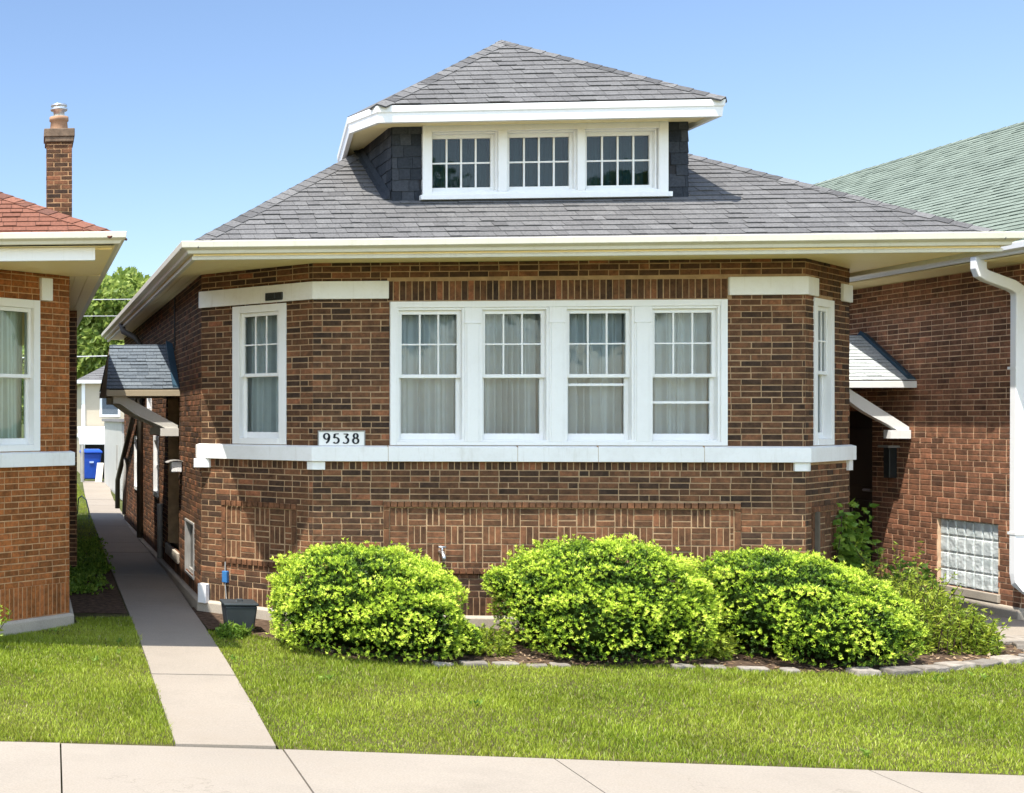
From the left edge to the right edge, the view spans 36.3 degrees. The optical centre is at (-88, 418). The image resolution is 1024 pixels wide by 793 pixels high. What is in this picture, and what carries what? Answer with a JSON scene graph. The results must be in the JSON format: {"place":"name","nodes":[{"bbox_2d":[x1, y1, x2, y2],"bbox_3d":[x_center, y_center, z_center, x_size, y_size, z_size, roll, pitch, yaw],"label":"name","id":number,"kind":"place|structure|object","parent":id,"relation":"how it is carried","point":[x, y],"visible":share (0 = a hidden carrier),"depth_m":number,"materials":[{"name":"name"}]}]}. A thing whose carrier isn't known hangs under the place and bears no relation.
{"place":"outdoors","nodes":[
{"label":"outdoors","id":0,"kind":"place"},
{"bbox_2d":[22,355,106,357],"bbox_3d":[3.467,-1.895,39.848,16.001,0.284,0.033,0,0,5],"label":"utility wire","id":1,"kind":"object","parent":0,"point":[89,356],"visible":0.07,"depth_m":39.67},
{"bbox_2d":[77,366,123,477],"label":"coach house","id":2,"kind":"structure","parent":0,"point":[93,409],"depth_m":47.59,"materials":[{"name":"beige"}]},
{"bbox_2d":[100,392,119,416],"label":"window","id":3,"kind":"structure","parent":2,"relation":"in","point":[101,415],"depth_m":47.56,"materials":[{"name":"white paint"}]},
{"bbox_2d":[102,398,117,414],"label":"window back","id":4,"kind":"structure","parent":2,"relation":"in","point":[106,409],"depth_m":47.56,"materials":[{"name":"blue"}]},
{"bbox_2d":[92,299,130,299],"bbox_3d":[3.943,-3.132,33.784,18.001,0.198,0.022,0,0,5],"label":"utility wire","id":5,"kind":"object","parent":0,"point":[111,299],"visible":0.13,"depth_m":33.68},
{"bbox_2d":[83,481,275,748],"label":"garden path","id":6,"kind":"structure","parent":0,"point":[204,697],"depth_m":13.29,"materials":[{"name":"concrete"}]},
{"bbox_2d":[81,444,83,481],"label":"garden post","id":7,"kind":"object","parent":6,"relation":"on","point":[82,462],"visible":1,"depth_m":43.43,"materials":[{"name":"white wood"}]},
{"bbox_2d":[95,463,103,481],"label":"board","id":8,"kind":"object","parent":6,"relation":"on","point":[99,473],"visible":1,"depth_m":43.53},
{"bbox_2d":[0,741,1023,792],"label":"sidewalk","id":9,"kind":"structure","parent":0,"point":[29,767],"depth_m":8.99,"materials":[{"name":"concrete"}]},
{"bbox_2d":[0,424,1023,792],"bbox_3d":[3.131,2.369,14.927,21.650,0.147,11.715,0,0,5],"label":"lawn","id":10,"kind":"structure","parent":0,"point":[118,615],"depth_m":10.71,"materials":[{"name":"plant"}]},
{"bbox_2d":[0,605,12,646],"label":"weed clump","id":11,"kind":"object","parent":10,"relation":"on","point":[2,622],"visible":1,"depth_m":13.44,"materials":[{"name":"green plant"}]},
{"bbox_2d":[22,346,79,423],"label":"shade tree","id":12,"kind":"object","parent":10,"relation":"on","point":[23,385],"visible":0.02,"depth_m":63.46,"materials":[{"name":"green plant"}]},
{"bbox_2d":[0,103,126,635],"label":"brick bungalow","id":13,"kind":"object","parent":10,"relation":"on","point":[56,259],"visible":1,"depth_m":14.66,"materials":[{"name":"brown brick"}]},
{"bbox_2d":[0,297,39,451],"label":"window","id":14,"kind":"structure","parent":13,"relation":"in","point":[11,309],"depth_m":14.63,"materials":[{"name":"white glass"}]},
{"bbox_2d":[77,495,89,518],"bbox_3d":[3.842,1.977,29.631,0.068,0.478,1.537,0,0,-3],"label":"garden hoop","id":15,"kind":"object","parent":10,"relation":"on","point":[87,506],"visible":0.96,"depth_m":29.47,"materials":[{"name":"black plastic"}]},
{"bbox_2d":[79,449,102,479],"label":"recycling bin","id":16,"kind":"object","parent":10,"relation":"on","point":[92,458],"visible":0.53,"depth_m":44.20,"materials":[{"name":"blue plastic"}]},
{"bbox_2d":[102,419,123,499],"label":"garden shed","id":17,"kind":"structure","parent":10,"relation":"on","point":[113,437],"depth_m":38.61,"materials":[{"name":"paint"}]},
{"bbox_2d":[77,266,150,378],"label":"shade tree","id":18,"kind":"object","parent":10,"relation":"on","point":[99,316],"visible":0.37,"depth_m":58.89,"materials":[{"name":"green plant"}]},
{"bbox_2d":[215,620,254,639],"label":"weed clump","id":19,"kind":"object","parent":10,"relation":"on","point":[235,631],"visible":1,"depth_m":14.14,"materials":[{"name":"green plant"}]},
{"bbox_2d":[431,661,453,666],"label":"edging stone","id":20,"kind":"object","parent":10,"relation":"on","point":[440,663],"visible":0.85,"depth_m":12.67,"materials":[{"name":"grey stone"}]},
{"bbox_2d":[33,627,990,756],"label":"lawn weeds","id":21,"kind":"object","parent":10,"relation":"on","point":[865,753],"visible":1,"depth_m":12.02,"materials":[{"name":"green plant"}]},
{"bbox_2d":[70,571,1023,673],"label":"garden bed","id":22,"kind":"object","parent":10,"relation":"on","point":[109,600],"visible":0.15,"depth_m":13.18,"materials":[{"name":"soil"}]},
{"bbox_2d":[69,533,115,594],"bbox_3d":[2.712,2.214,20.930,1.087,0.252,7.367,0,0,5],"label":"ground cover","id":23,"kind":"object","parent":22,"relation":"on","point":[81,574],"visible":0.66,"depth_m":19.55,"materials":[{"name":"green plant"}]},
{"bbox_2d":[219,599,258,631],"bbox_3d":[3.603,2.160,14.583,0.374,0.347,0.374,0,0,5],"label":"planter","id":24,"kind":"object","parent":22,"relation":"on","point":[239,611],"visible":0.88,"depth_m":14.42,"materials":[{"name":"grey plastic"}]},
{"bbox_2d":[265,537,485,661],"bbox_3d":[4.707,1.813,13.565,2.040,1.168,2.168,0,0,5],"label":"yew bush","id":25,"kind":"object","parent":22,"relation":"on","point":[347,596],"visible":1,"depth_m":12.98,"materials":[{"name":"green plant"}]},
{"bbox_2d":[459,660,488,666],"bbox_3d":[5.409,2.368,12.713,0.270,0.068,0.139,0,0,5],"label":"edging stone","id":26,"kind":"object","parent":22,"relation":"on","point":[471,663],"visible":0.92,"depth_m":12.66,"materials":[{"name":"beige stone"}]},
{"bbox_2d":[464,623,519,657],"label":"weed clump","id":27,"kind":"object","parent":22,"relation":"on","point":[501,644],"visible":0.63,"depth_m":13.20,"materials":[{"name":"green plant"}]},
{"bbox_2d":[492,661,518,666],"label":"edging stone","id":28,"kind":"object","parent":22,"relation":"on","point":[500,663],"visible":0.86,"depth_m":12.66,"materials":[{"name":"beige stone"}]},
{"bbox_2d":[526,663,546,668],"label":"edging stone","id":29,"kind":"object","parent":22,"relation":"on","point":[539,664],"visible":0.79,"depth_m":12.60,"materials":[{"name":"beige stone"}]},
{"bbox_2d":[480,533,725,665],"bbox_3d":[6.952,1.778,13.444,2.088,1.256,2.108,0,0,5],"label":"yew bush","id":30,"kind":"object","parent":22,"relation":"on","point":[590,600],"visible":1,"depth_m":12.84,"materials":[{"name":"green plant"}]},
{"bbox_2d":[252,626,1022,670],"bbox_3d":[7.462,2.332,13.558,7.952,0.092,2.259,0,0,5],"label":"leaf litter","id":31,"kind":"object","parent":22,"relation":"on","point":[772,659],"visible":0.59,"depth_m":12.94,"materials":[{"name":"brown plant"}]},
{"bbox_2d":[681,628,743,660],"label":"weed clump","id":32,"kind":"object","parent":22,"relation":"on","point":[726,652],"visible":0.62,"depth_m":12.99,"materials":[{"name":"green plant"}]},
{"bbox_2d":[737,666,769,672],"bbox_3d":[7.928,2.369,12.445,0.273,0.063,0.135,0,0,8],"label":"edging stone","id":33,"kind":"object","parent":22,"relation":"on","point":[751,667],"visible":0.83,"depth_m":12.41,"materials":[{"name":"beige stone"}]},
{"bbox_2d":[674,545,929,667],"bbox_3d":[8.854,1.833,13.225,1.981,1.099,2.138,0,0,5],"label":"yew bush","id":34,"kind":"object","parent":22,"relation":"on","point":[774,601],"visible":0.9,"depth_m":12.66,"materials":[{"name":"green plant"}]},
{"bbox_2d":[845,667,882,676],"bbox_3d":[8.854,2.359,12.291,0.248,0.078,0.201,0,0,5],"label":"edging stone","id":35,"kind":"object","parent":22,"relation":"on","point":[867,671],"visible":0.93,"depth_m":12.21,"materials":[{"name":"beige stone"}]},
{"bbox_2d":[853,540,945,612],"bbox_3d":[10.793,1.851,14.501,0.948,1.068,1.081,0,0,5],"label":"weed clump","id":36,"kind":"object","parent":22,"relation":"on","point":[868,568],"visible":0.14,"depth_m":14.52,"materials":[{"name":"green plant"}]},
{"bbox_2d":[873,567,992,655],"bbox_3d":[10.312,1.968,13.594,1.189,0.846,1.150,0,0,5],"label":"weed clump","id":37,"kind":"object","parent":22,"relation":"on","point":[930,617],"visible":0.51,"depth_m":13.32,"materials":[{"name":"green plant"}]},
{"bbox_2d":[934,661,976,669],"bbox_3d":[9.926,2.357,12.583,0.358,0.075,0.207,0,0,-17],"label":"edging stone","id":38,"kind":"object","parent":22,"relation":"on","point":[956,665],"visible":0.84,"depth_m":12.52,"materials":[{"name":"beige stone"}]},
{"bbox_2d":[938,606,1013,655],"bbox_3d":[10.774,2.140,13.361,0.606,0.486,0.672,0,0,5],"label":"weed clump","id":39,"kind":"object","parent":22,"relation":"on","point":[987,638],"visible":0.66,"depth_m":13.17,"materials":[{"name":"green plant"}]},
{"bbox_2d":[993,635,1023,644],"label":"paving slab","id":40,"kind":"structure","parent":22,"relation":"on","point":[1009,639],"depth_m":13.82,"materials":[{"name":"concrete"}]},
{"bbox_2d":[1012,641,1023,648],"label":"edging stone","id":41,"kind":"object","parent":22,"relation":"on","point":[1019,644],"visible":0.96,"depth_m":13.53,"materials":[{"name":"grey stone"}]},
{"bbox_2d":[549,662,570,667],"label":"edging stone","id":42,"kind":"object","parent":10,"relation":"on","point":[560,664],"visible":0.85,"depth_m":12.64,"materials":[{"name":"beige stone"}]},
{"bbox_2d":[99,40,1023,630],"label":"brick bungalow","id":43,"kind":"object","parent":10,"relation":"on","point":[469,320],"visible":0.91,"depth_m":14.78,"materials":[{"name":"brick"}]},
{"bbox_2d":[134,436,136,489],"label":"window","id":44,"kind":"structure","parent":43,"relation":"in","point":[135,437],"depth_m":26.05,"materials":[{"name":"white paint"}]},
{"bbox_2d":[147,398,151,410],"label":"window","id":45,"kind":"structure","parent":43,"relation":"in","point":[149,400],"depth_m":23.26,"materials":[{"name":"white paint"}]},
{"bbox_2d":[153,436,158,497],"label":"window","id":46,"kind":"structure","parent":43,"relation":"in","point":[155,438],"depth_m":22.01,"materials":[{"name":"white paint"}]},
{"bbox_2d":[184,518,194,579],"bbox_3d":[3.678,1.690,17.236,0.160,0.720,0.920,0,0,5],"label":"window","id":47,"kind":"structure","parent":43,"relation":"in","point":[189,525],"depth_m":17.64,"materials":[{"name":"grey metal"}]},
{"bbox_2d":[232,303,286,443],"bbox_3d":[4.148,-0.520,15.542,0.279,1.630,0.744,0,0,-40],"label":"window","id":48,"kind":"structure","parent":43,"relation":"in","point":[259,347],"depth_m":15.62,"materials":[{"name":"white paint"}]},
{"bbox_2d":[397,307,464,441],"bbox_3d":[5.811,-0.495,14.921,0.807,1.500,0.276,0,0,5],"label":"window","id":49,"kind":"structure","parent":43,"relation":"in","point":[430,341],"depth_m":14.98,"materials":[{"name":"white glass"}]},
{"bbox_2d":[480,307,548,441],"bbox_3d":[6.716,-0.495,14.843,0.807,1.500,0.279,0,0,5],"label":"window","id":50,"kind":"structure","parent":43,"relation":"in","point":[514,341],"depth_m":14.90,"materials":[{"name":"white glass"}]},
{"bbox_2d":[565,306,633,441],"bbox_3d":[7.620,-0.495,14.764,0.807,1.500,0.278,0,0,5],"label":"window","id":51,"kind":"structure","parent":43,"relation":"in","point":[599,341],"depth_m":14.82,"materials":[{"name":"white glass"}]},
{"bbox_2d":[650,306,719,441],"bbox_3d":[8.526,-0.495,14.688,0.807,1.500,0.284,0,0,5],"label":"window","id":52,"kind":"structure","parent":43,"relation":"in","point":[685,340],"depth_m":14.74,"materials":[{"name":"white glass"}]},
{"bbox_2d":[813,297,834,444],"bbox_3d":[10.203,-0.525,14.891,0.160,1.640,0.683,0,0,50],"label":"window","id":53,"kind":"structure","parent":43,"relation":"in","point":[823,309],"depth_m":15.01,"materials":[{"name":"white paint"}]},
{"bbox_2d":[832,498,955,618],"bbox_3d":[11.109,1.728,14.982,1.381,1.632,1.076,0,0,-44],"label":"climbing vine","id":54,"kind":"object","parent":43,"relation":"attached to","point":[847,553],"visible":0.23,"depth_m":15.05,"materials":[{"name":"green plant"}]},
{"bbox_2d":[670,663,695,669],"bbox_3d":[7.336,2.370,12.578,0.203,0.062,0.141,0,0,5],"label":"edging stone","id":55,"kind":"object","parent":10,"relation":"on","point":[681,665],"visible":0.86,"depth_m":12.54,"materials":[{"name":"beige stone"}]},
{"bbox_2d":[699,664,726,669],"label":"edging stone","id":56,"kind":"object","parent":10,"relation":"on","point":[717,666],"visible":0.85,"depth_m":12.53,"materials":[{"name":"beige stone"}]},
{"bbox_2d":[779,667,799,673],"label":"edging stone","id":57,"kind":"object","parent":10,"relation":"on","point":[787,669],"visible":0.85,"depth_m":12.34,"materials":[{"name":"beige stone"}]},
{"bbox_2d":[879,666,922,676],"bbox_3d":[9.207,2.360,12.288,0.353,0.089,0.192,0,0,-4],"label":"edging stone","id":58,"kind":"object","parent":10,"relation":"on","point":[897,670],"visible":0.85,"depth_m":12.22,"materials":[{"name":"grey stone"}]},
{"bbox_2d":[813,121,1023,619],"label":"brick bungalow","id":59,"kind":"object","parent":10,"relation":"on","point":[936,387],"visible":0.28,"depth_m":16.68,"materials":[{"name":"brown brick"}]},
{"bbox_2d":[849,411,871,560],"bbox_3d":[13.260,0.955,18.696,0.220,2.150,1.650,0,0,5],"label":"side door","id":60,"kind":"structure","parent":59,"relation":"in","point":[860,427],"depth_m":18.44,"materials":[{"name":"metal"}]},
{"bbox_2d":[941,518,997,592],"bbox_3d":[12.925,1.658,16.085,0.095,0.825,1.050,0,0,5],"label":"glass block window","id":61,"kind":"structure","parent":59,"relation":"in","point":[969,549],"depth_m":16.07,"materials":[{"name":"glass"}]},
{"bbox_2d":[910,665,949,673],"bbox_3d":[9.563,2.360,12.420,0.286,0.076,0.185,0,0,-9],"label":"edging stone","id":62,"kind":"object","parent":10,"relation":"on","point":[931,668],"visible":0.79,"depth_m":12.35,"materials":[{"name":"beige stone"}]},
{"bbox_2d":[965,658,1001,667],"bbox_3d":[10.290,2.359,12.701,0.375,0.065,0.192,0,0,-23],"label":"edging stone","id":63,"kind":"object","parent":10,"relation":"on","point":[983,662],"visible":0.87,"depth_m":12.67,"materials":[{"name":"grey stone"}]},
{"bbox_2d":[990,655,1023,663],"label":"edging stone","id":64,"kind":"object","parent":10,"relation":"on","point":[1006,659],"visible":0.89,"depth_m":12.78,"materials":[{"name":"grey stone"}]},
{"bbox_2d":[0,0,1023,276],"label":"sky","id":65,"kind":"structure","parent":0,"point":[187,117],"materials":[{"name":"blue"}]},
{"bbox_2d":[947,606,1023,634],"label":"side path","id":66,"kind":"structure","parent":0,"point":[1016,626],"depth_m":14.82,"materials":[{"name":"concrete"}]}
]}

